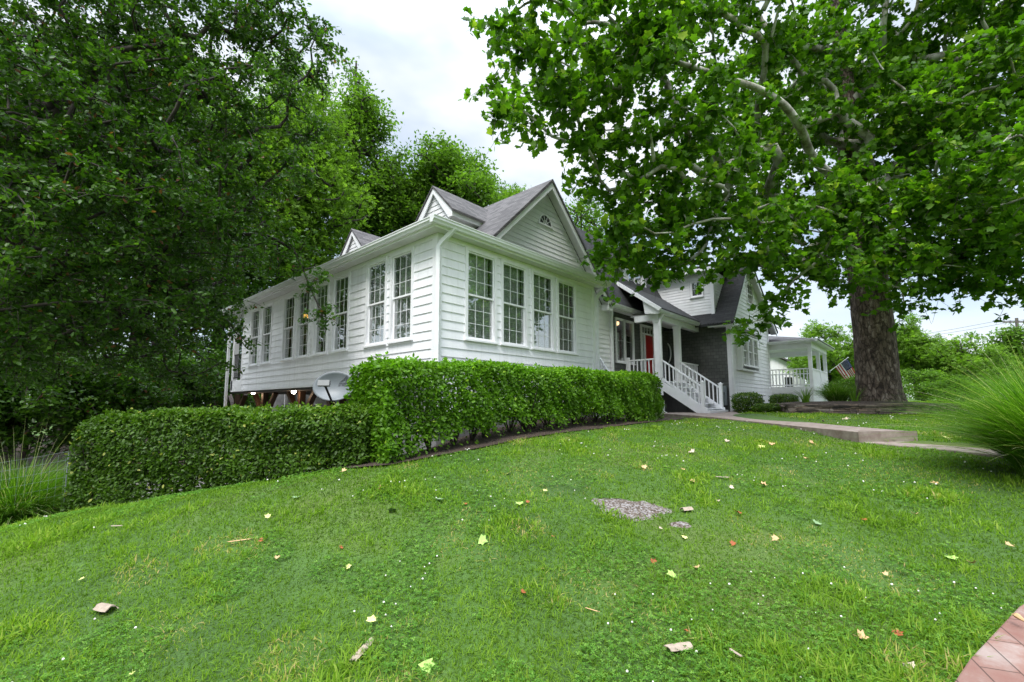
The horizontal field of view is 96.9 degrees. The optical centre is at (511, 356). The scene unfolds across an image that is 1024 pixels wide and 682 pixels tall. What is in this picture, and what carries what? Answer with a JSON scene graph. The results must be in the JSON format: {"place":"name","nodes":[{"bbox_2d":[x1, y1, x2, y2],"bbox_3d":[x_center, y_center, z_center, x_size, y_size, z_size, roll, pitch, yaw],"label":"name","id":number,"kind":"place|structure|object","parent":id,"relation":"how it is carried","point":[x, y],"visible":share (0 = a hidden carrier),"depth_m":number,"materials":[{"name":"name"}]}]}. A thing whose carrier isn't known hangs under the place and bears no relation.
{"place":"outdoors","nodes":[
{"label":"outdoors","id":0,"kind":"place"},
{"bbox_2d":[0,436,268,483],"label":"wood floor","id":1,"kind":"structure","parent":0,"point":[31,458],"depth_m":21.32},
{"bbox_2d":[0,385,40,450],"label":"wood bush","id":2,"kind":"object","parent":1,"relation":"on","point":[4,419],"visible":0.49,"depth_m":12.84,"materials":[{"name":"green plant"}]},
{"bbox_2d":[0,349,120,476],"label":"wood bush","id":3,"kind":"object","parent":1,"relation":"on","point":[54,415],"visible":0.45,"depth_m":13.03,"materials":[{"name":"green plant"}]},
{"bbox_2d":[0,21,155,468],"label":"tree","id":4,"kind":"object","parent":1,"relation":"on","point":[13,455],"visible":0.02,"depth_m":18.90,"materials":[{"name":"green plant"}]},
{"bbox_2d":[0,419,157,525],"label":"fountain grass","id":5,"kind":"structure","parent":1,"relation":"on","point":[36,502],"depth_m":6.82,"materials":[{"name":"green plant"}]},
{"bbox_2d":[15,346,188,476],"bbox_3d":[-13.435,1.851,15.038,4.925,4.688,4.154,-6,-8,42],"label":"wood bush","id":6,"kind":"object","parent":1,"relation":"on","point":[123,400],"visible":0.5,"depth_m":14.27,"materials":[{"name":"green plant"}]},
{"bbox_2d":[10,4,198,445],"bbox_3d":[-27.690,-8.213,29.150,14.763,27.641,13.978,-3,-6,21],"label":"tree","id":7,"kind":"object","parent":1,"relation":"on","point":[158,325],"depth_m":28.22,"materials":[{"name":"green plant"}]},
{"bbox_2d":[23,69,252,455],"bbox_3d":[-17.498,-4.963,21.401,9.561,19.633,10.063,-6,-8,42],"label":"tree","id":8,"kind":"object","parent":1,"relation":"on","point":[146,288],"visible":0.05,"depth_m":21.16,"materials":[{"name":"green plant"}]},
{"bbox_2d":[97,26,238,436],"bbox_3d":[-25.654,-9.832,33.707,11.488,31.404,10.862,-2,-6,19],"label":"tree","id":9,"kind":"object","parent":1,"relation":"on","point":[161,320],"depth_m":32.96,"materials":[{"name":"green plant"}]},
{"bbox_2d":[113,345,231,464],"bbox_3d":[-13.173,1.964,17.256,3.817,4.868,4.162,-6,-8,42],"label":"wood bush","id":10,"kind":"object","parent":1,"relation":"on","point":[200,402],"visible":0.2,"depth_m":17.57,"materials":[{"name":"green plant"}]},
{"bbox_2d":[148,133,293,448],"bbox_3d":[-16.659,-3.648,25.506,8.608,17.605,8.807,-3,-7,25],"label":"tree","id":11,"kind":"object","parent":1,"relation":"on","point":[252,286],"visible":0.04,"depth_m":25.24,"materials":[{"name":"green plant"}]},
{"bbox_2d":[119,465,330,501],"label":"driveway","id":12,"kind":"structure","parent":0,"point":[202,482],"depth_m":13.78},
{"bbox_2d":[0,398,1023,681],"bbox_3d":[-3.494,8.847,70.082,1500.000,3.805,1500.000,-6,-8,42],"label":"ground","id":13,"kind":"structure","parent":0,"point":[448,582],"depth_m":3.56,"materials":[{"name":"green plant"}]},
{"bbox_2d":[0,451,69,519],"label":"wire fence","id":14,"kind":"object","parent":13,"relation":"on","point":[42,481],"visible":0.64,"depth_m":6.79,"materials":[{"name":"grey metal"}]},
{"bbox_2d":[93,603,117,611],"bbox_3d":[-2.812,1.733,3.140,0.157,0.030,0.090,-2,-6,19],"label":"bark piece","id":15,"kind":"object","parent":13,"relation":"on","point":[102,607],"visible":1,"depth_m":3.12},
{"bbox_2d":[0,0,349,407],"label":"overhanging tree","id":16,"kind":"object","parent":13,"relation":"on","point":[54,142],"visible":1,"depth_m":8.90,"materials":[{"name":"green plant"}]},
{"bbox_2d":[173,327,260,453],"bbox_3d":[-14.216,1.717,21.935,4.938,6.261,4.969,1,-6,-8],"label":"wood bush","id":17,"kind":"object","parent":13,"relation":"on","point":[220,353],"visible":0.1,"depth_m":21.80,"materials":[{"name":"green plant"}]},
{"bbox_2d":[203,394,271,407],"bbox_3d":[-15.284,3.007,26.938,5.009,4.432,5.340,-6,-8,42],"label":"wood bush","id":18,"kind":"object","parent":13,"relation":"on","point":[249,404],"visible":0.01,"depth_m":26.15,"materials":[{"name":"green plant"}]},
{"bbox_2d":[207,464,356,491],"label":"hedge soil","id":19,"kind":"structure","parent":13,"relation":"on","point":[308,472],"depth_m":6.28,"materials":[{"name":"brown soil"}]},
{"bbox_2d":[58,401,384,513],"bbox_3d":[-4.196,1.576,6.689,4.931,1.832,1.123,-1,-6,8],"label":"hedge","id":20,"kind":"object","parent":19,"relation":"on","point":[110,447],"visible":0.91,"depth_m":6.39,"materials":[{"name":"green plant"}]},
{"bbox_2d":[342,351,664,463],"bbox_3d":[0.949,0.989,9.553,1.554,1.786,9.023,-6,-8,42],"label":"tall hedge","id":21,"kind":"object","parent":19,"relation":"on","point":[618,394],"visible":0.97,"depth_m":7.24,"materials":[{"name":"green plant"}]},
{"bbox_2d":[184,43,391,400],"bbox_3d":[-16.119,-8.346,30.656,13.769,27.548,13.884,-6,-8,42],"label":"leafy tree","id":22,"kind":"object","parent":13,"relation":"on","point":[302,206],"visible":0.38,"depth_m":29.60,"materials":[{"name":"green plant"}]},
{"bbox_2d":[349,637,373,660],"bbox_3d":[-0.846,1.651,2.556,0.044,0.015,0.246,-1,-6,10],"label":"bark piece","id":23,"kind":"object","parent":13,"relation":"on","point":[358,654],"visible":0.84,"depth_m":2.54,"materials":[{"name":"beige wood"}]},
{"bbox_2d":[321,54,412,255],"bbox_3d":[-13.430,-9.828,37.628,9.299,31.129,9.742,-6,-8,42],"label":"tall tree","id":24,"kind":"object","parent":13,"relation":"on","point":[367,116],"visible":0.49,"depth_m":37.18,"materials":[{"name":"green plant"}]},
{"bbox_2d":[359,155,418,236],"bbox_3d":[-10.830,-6.060,38.535,6.492,23.386,7.024,-6,-8,42],"label":"tall tree","id":25,"kind":"object","parent":13,"relation":"on","point":[399,208],"visible":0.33,"depth_m":38.02,"materials":[{"name":"green plant"}]},
{"bbox_2d":[390,128,505,226],"bbox_3d":[-5.217,-7.823,41.118,13.680,26.608,12.857,-6,-8,42],"label":"leafy tree","id":26,"kind":"object","parent":13,"relation":"on","point":[447,166],"visible":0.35,"depth_m":38.82,"materials":[{"name":"green plant"}]},
{"bbox_2d":[478,534,487,543],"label":"fallen leaf","id":27,"kind":"object","parent":13,"relation":"on","point":[482,538],"visible":1,"depth_m":3.85,"materials":[{"name":"yellow plant"}]},
{"bbox_2d":[320,416,681,471],"bbox_3d":[1.098,2.175,11.187,3.580,1.252,12.300,-6,-8,42],"label":"mulch bed","id":28,"kind":"object","parent":13,"relation":"on","point":[494,437],"visible":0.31,"depth_m":8.20,"materials":[{"name":"brown soil"}]},
{"bbox_2d":[313,371,351,402],"bbox_3d":[-2.959,1.145,7.380,0.550,1.821,0.622,-6,-8,42],"label":"satellite dish","id":29,"kind":"object","parent":28,"relation":"on","point":[329,386],"visible":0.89,"depth_m":7.54,"materials":[{"name":"grey metal"}]},
{"bbox_2d":[481,180,531,201],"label":"leafy tree","id":30,"kind":"object","parent":13,"relation":"on","point":[516,190],"visible":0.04,"depth_m":41.90,"materials":[{"name":"green plant"}]},
{"bbox_2d":[0,413,1023,681],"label":"clover","id":31,"kind":"object","parent":13,"relation":"on","point":[680,620],"depth_m":2.91,"materials":[{"name":"green plant"}]},
{"bbox_2d":[366,614,375,621],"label":"fallen leaf","id":32,"kind":"object","parent":31,"relation":"on","point":[371,618],"visible":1,"depth_m":2.81,"materials":[{"name":"yellow plant"}]},
{"bbox_2d":[418,656,434,673],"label":"fallen leaf","id":33,"kind":"object","parent":31,"relation":"on","point":[427,662],"visible":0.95,"depth_m":2.42,"materials":[{"name":"plant"}]},
{"bbox_2d":[857,629,868,638],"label":"fallen leaf","id":34,"kind":"object","parent":31,"relation":"on","point":[861,633],"visible":0.95,"depth_m":2.57,"materials":[{"name":"yellow plant"}]},
{"bbox_2d":[28,319,1018,405],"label":"woods","id":35,"kind":"object","parent":13,"relation":"on","point":[785,357],"depth_m":72.22,"materials":[{"name":"green plant"}]},
{"bbox_2d":[220,179,834,473],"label":"house","id":36,"kind":"structure","parent":13,"relation":"on","point":[450,276],"depth_m":13.26,"materials":[{"name":"white wood"}]},
{"bbox_2d":[247,306,260,366],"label":"window","id":37,"kind":"structure","parent":36,"relation":"in","point":[255,313],"depth_m":15.93,"materials":[{"name":"white glass"}]},
{"bbox_2d":[258,301,273,364],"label":"window","id":38,"kind":"structure","parent":36,"relation":"in","point":[267,319],"depth_m":15.20,"materials":[{"name":"white glass"}]},
{"bbox_2d":[279,292,296,361],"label":"window","id":39,"kind":"structure","parent":36,"relation":"in","point":[286,306],"depth_m":14.04,"materials":[{"name":"white glass"}]},
{"bbox_2d":[293,289,311,358],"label":"window","id":40,"kind":"structure","parent":36,"relation":"in","point":[300,334],"depth_m":13.36,"materials":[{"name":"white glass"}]},
{"bbox_2d":[310,279,329,356],"bbox_3d":[-5.204,-1.032,12.460,0.920,2.040,0.205,-6,-8,42],"label":"window","id":41,"kind":"structure","parent":36,"relation":"in","point":[315,332],"depth_m":12.61,"materials":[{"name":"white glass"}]},
{"bbox_2d":[328,271,350,353],"bbox_3d":[-4.392,-1.112,11.729,0.950,2.040,0.205,-6,-8,42],"label":"window","id":42,"kind":"structure","parent":36,"relation":"in","point":[336,284],"depth_m":11.87,"materials":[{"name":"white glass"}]},
{"bbox_2d":[362,256,388,347],"bbox_3d":[-3.132,-1.237,10.595,0.950,2.040,0.205,-6,-8,42],"label":"window","id":43,"kind":"structure","parent":36,"relation":"in","point":[375,323],"depth_m":10.72,"materials":[{"name":"white glass"}]},
{"bbox_2d":[386,246,414,343],"bbox_3d":[-2.372,-1.312,9.911,0.920,2.040,0.205,-6,-8,42],"label":"window","id":44,"kind":"structure","parent":36,"relation":"in","point":[401,306],"depth_m":10.02,"materials":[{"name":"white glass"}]},
{"bbox_2d":[464,246,498,344],"bbox_3d":[-0.710,-1.308,10.008,0.205,2.040,1.000,-6,-8,42],"label":"window","id":45,"kind":"structure","parent":36,"relation":"in","point":[476,261],"depth_m":10.08,"materials":[{"name":"white glass"}]},
{"bbox_2d":[500,258,529,348],"bbox_3d":[0.029,-1.225,10.819,0.205,2.040,1.000,-6,-8,42],"label":"window","id":46,"kind":"structure","parent":36,"relation":"in","point":[510,271],"depth_m":10.90,"materials":[{"name":"white glass"}]},
{"bbox_2d":[531,268,556,352],"bbox_3d":[0.764,-1.143,11.626,0.205,2.040,0.990,-6,-8,42],"label":"window","id":47,"kind":"structure","parent":36,"relation":"in","point":[539,289],"depth_m":11.72,"materials":[{"name":"white glass"}]},
{"bbox_2d":[538,214,552,229],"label":"half round window","id":48,"kind":"structure","parent":36,"relation":"in","point":[544,219],"depth_m":13.99,"materials":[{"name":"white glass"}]},
{"bbox_2d":[556,277,579,355],"bbox_3d":[1.469,-1.064,12.401,0.205,2.040,0.970,-6,-8,42],"label":"window","id":49,"kind":"structure","parent":36,"relation":"in","point":[569,324],"depth_m":12.52,"materials":[{"name":"white glass"}]},
{"bbox_2d":[614,317,626,363],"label":"window","id":50,"kind":"structure","parent":36,"relation":"in","point":[615,318],"depth_m":17.04,"materials":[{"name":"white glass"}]},
{"bbox_2d":[621,320,635,364],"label":"window","id":51,"kind":"structure","parent":36,"relation":"in","point":[631,324],"depth_m":17.90,"materials":[{"name":"white glass"}]},
{"bbox_2d":[645,335,652,373],"bbox_3d":[5.757,0.136,18.918,0.130,2.020,0.790,-6,-8,42],"label":"door","id":52,"kind":"structure","parent":36,"relation":"in","point":[649,339],"depth_m":19.00,"materials":[{"name":"red paint"}]},
{"bbox_2d":[667,343,671,362],"bbox_3d":[6.964,-0.137,20.445,0.455,0.975,0.055,-6,-8,42],"label":"oval wreath","id":53,"kind":"object","parent":36,"relation":"attached to","point":[669,352],"visible":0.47,"depth_m":20.35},
{"bbox_2d":[690,281,703,298],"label":"window","id":54,"kind":"structure","parent":36,"relation":"in","point":[691,289],"depth_m":19.87,"materials":[{"name":"white glass"}]},
{"bbox_2d":[741,334,749,366],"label":"window","id":55,"kind":"structure","parent":36,"relation":"in","point":[745,354],"depth_m":19.65,"materials":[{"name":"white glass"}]},
{"bbox_2d":[746,281,753,304],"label":"window","id":56,"kind":"structure","parent":36,"relation":"in","point":[750,296],"depth_m":21.65,"materials":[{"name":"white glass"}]},
{"bbox_2d":[748,337,754,367],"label":"window","id":57,"kind":"structure","parent":36,"relation":"in","point":[750,344],"depth_m":20.27,"materials":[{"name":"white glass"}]},
{"bbox_2d":[753,338,759,368],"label":"window","id":58,"kind":"structure","parent":36,"relation":"in","point":[755,342],"depth_m":20.86,"materials":[{"name":"white glass"}]},
{"bbox_2d":[829,357,854,381],"bbox_3d":[18.841,0.885,25.760,0.573,1.590,1.427,2,-6,-21],"label":"flag","id":59,"kind":"object","parent":36,"relation":"attached to","point":[844,367],"visible":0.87,"depth_m":25.59,"materials":[{"name":"multicoloured fabric"}]},
{"bbox_2d":[562,191,609,239],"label":"leafy tree","id":60,"kind":"object","parent":13,"relation":"on","point":[585,217],"visible":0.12,"depth_m":44.37,"materials":[{"name":"green plant"}]},
{"bbox_2d":[592,498,672,520],"bbox_3d":[1.294,1.616,4.825,0.808,0.114,0.646,1,-6,-13],"label":"gravel patch","id":61,"kind":"object","parent":13,"relation":"on","point":[632,509],"visible":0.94,"depth_m":4.80,"materials":[{"name":"grey gravel"}]},
{"bbox_2d":[667,570,676,577],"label":"fallen leaf","id":62,"kind":"object","parent":13,"relation":"on","point":[671,572],"visible":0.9,"depth_m":3.35,"materials":[{"name":"yellow plant"}]},
{"bbox_2d":[664,642,692,651],"bbox_3d":[0.916,1.605,2.514,0.167,0.022,0.066,1,-6,-13],"label":"bark piece","id":63,"kind":"object","parent":13,"relation":"on","point":[681,646],"visible":0.98,"depth_m":2.50,"materials":[{"name":"beige wood"}]},
{"bbox_2d":[669,521,690,527],"bbox_3d":[1.642,1.640,4.430,0.208,0.032,0.193,-6,-8,42],"label":"gravel patch","id":64,"kind":"object","parent":13,"relation":"on","point":[681,524],"visible":0.99,"depth_m":4.40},
{"bbox_2d":[679,507,693,510],"bbox_3d":[1.836,1.600,4.772,0.139,0.027,0.080,2,-7,-23],"label":"bark piece","id":65,"kind":"object","parent":13,"relation":"on","point":[687,508],"visible":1,"depth_m":4.75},
{"bbox_2d":[729,648,742,656],"bbox_3d":[1.216,1.609,2.466,0.019,0.006,0.095,2,-6,-20],"label":"bark piece","id":66,"kind":"object","parent":13,"relation":"on","point":[737,653],"visible":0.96,"depth_m":2.46,"materials":[{"name":"beige wood"}]},
{"bbox_2d":[770,358,804,392],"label":"neighbour house","id":67,"kind":"structure","parent":13,"relation":"on","point":[777,363],"depth_m":46.06,"materials":[{"name":"white wood"}]},
{"bbox_2d":[784,377,792,386],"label":"window","id":68,"kind":"structure","parent":67,"relation":"in","point":[784,377],"depth_m":45.88,"materials":[{"name":"metal"}]},
{"bbox_2d":[783,319,854,385],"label":"yard tree","id":69,"kind":"object","parent":13,"relation":"on","point":[819,332],"visible":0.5,"depth_m":41.34,"materials":[{"name":"green plant"}]},
{"bbox_2d":[822,374,854,400],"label":"yard bush","id":70,"kind":"object","parent":13,"relation":"on","point":[850,379],"visible":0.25,"depth_m":23.87,"materials":[{"name":"green plant"}]},
{"bbox_2d":[770,401,955,412],"bbox_3d":[11.031,1.736,14.983,5.343,0.510,6.109,-6,-8,42],"label":"tree bed","id":71,"kind":"object","parent":13,"relation":"on","point":[840,402],"visible":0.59,"depth_m":13.39,"materials":[{"name":"brown soil"}]},
{"bbox_2d":[458,0,1023,401],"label":"sycamore tree","id":72,"kind":"object","parent":71,"relation":"on","point":[900,79],"visible":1,"depth_m":11.37,"materials":[{"name":"green plant"}]},
{"bbox_2d":[748,403,780,411],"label":"creeping shrub","id":73,"kind":"object","parent":71,"relation":"on","point":[762,407],"visible":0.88,"depth_m":14.76,"materials":[{"name":"green plant"}]},
{"bbox_2d":[790,386,817,402],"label":"iris","id":74,"kind":"object","parent":71,"relation":"on","point":[805,398],"visible":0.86,"depth_m":14.48,"materials":[{"name":"green plant"}]},
{"bbox_2d":[813,377,857,400],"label":"fountain grass","id":75,"kind":"object","parent":71,"relation":"on","point":[835,393],"depth_m":14.66,"materials":[{"name":"green plant"}]},
{"bbox_2d":[844,384,863,400],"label":"iris","id":76,"kind":"object","parent":71,"relation":"on","point":[854,398],"visible":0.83,"depth_m":13.77,"materials":[{"name":"green plant"}]},
{"bbox_2d":[780,403,961,414],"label":"stone wall","id":77,"kind":"structure","parent":13,"relation":"on","point":[815,408],"depth_m":12.85,"materials":[{"name":"grey stone"}]},
{"bbox_2d":[891,629,902,635],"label":"fallen leaf","id":78,"kind":"object","parent":13,"relation":"on","point":[899,633],"visible":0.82,"depth_m":2.61,"materials":[{"name":"orange plant"}]},
{"bbox_2d":[896,312,944,399],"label":"yard tree","id":79,"kind":"object","parent":13,"relation":"on","point":[909,347],"visible":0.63,"depth_m":35.54,"materials":[{"name":"green plant"}]},
{"bbox_2d":[900,367,947,400],"bbox_3d":[24.314,1.684,26.869,3.185,2.177,2.468,0,-6,-3],"label":"yard bush","id":80,"kind":"object","parent":13,"relation":"on","point":[920,380],"visible":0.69,"depth_m":26.82,"materials":[{"name":"green plant"}]},
{"bbox_2d":[848,330,1023,476],"bbox_3d":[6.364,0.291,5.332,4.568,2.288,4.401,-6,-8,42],"label":"fountain grass","id":81,"kind":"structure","parent":13,"relation":"on","point":[1003,434],"depth_m":5.45,"materials":[{"name":"green plant"}]},
{"bbox_2d":[921,374,992,401],"bbox_3d":[21.870,1.742,22.169,2.680,1.838,2.773,-2,-6,20],"label":"yard bush","id":82,"kind":"object","parent":13,"relation":"on","point":[942,385],"visible":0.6,"depth_m":22.00,"materials":[{"name":"green plant"}]},
{"bbox_2d":[914,331,1022,399],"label":"yard tree","id":83,"kind":"object","parent":13,"relation":"on","point":[953,355],"visible":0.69,"depth_m":32.73,"materials":[{"name":"green plant"}]},
{"bbox_2d":[932,318,1023,377],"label":"utility pole","id":84,"kind":"object","parent":13,"relation":"on","point":[1016,321],"visible":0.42,"depth_m":40.49,"materials":[{"name":"wood"}]},
{"bbox_2d":[955,604,1023,681],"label":"walk","id":85,"kind":"structure","parent":13,"relation":"on","point":[1004,662],"depth_m":2.31,"materials":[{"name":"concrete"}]},
{"bbox_2d":[1012,613,1023,621],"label":"fallen leaf","id":86,"kind":"object","parent":85,"relation":"on","point":[1018,616],"visible":1,"depth_m":2.58,"materials":[{"name":"beige plant"}]},
{"bbox_2d":[973,322,1023,394],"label":"yard tree","id":87,"kind":"object","parent":13,"relation":"on","point":[1015,336],"visible":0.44,"depth_m":37.85,"materials":[{"name":"green plant"}]},
{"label":"planting bed","id":88,"kind":"structure","parent":13,"relation":"on","visible":0},
{"bbox_2d":[729,391,765,412],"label":"boxwood","id":89,"kind":"object","parent":88,"relation":"on","point":[742,400],"visible":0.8,"depth_m":16.22,"materials":[{"name":"green plant"}]},
{"bbox_2d":[768,393,800,402],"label":"boxwood","id":90,"kind":"object","parent":88,"relation":"on","point":[782,398],"visible":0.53,"depth_m":17.43,"materials":[{"name":"green plant"}]},
{"bbox_2d":[0,0,1023,398],"label":"sky","id":91,"kind":"structure","parent":0,"point":[422,54],"materials":[{"name":"white"}]},
{"bbox_2d":[649,412,917,442],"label":"path","id":92,"kind":"structure","parent":0,"point":[855,434],"depth_m":8.70,"materials":[{"name":"concrete"}]},
{"bbox_2d":[863,441,1005,458],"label":"path","id":93,"kind":"structure","parent":0,"point":[898,444],"depth_m":6.99,"materials":[{"name":"concrete"}]}
]}

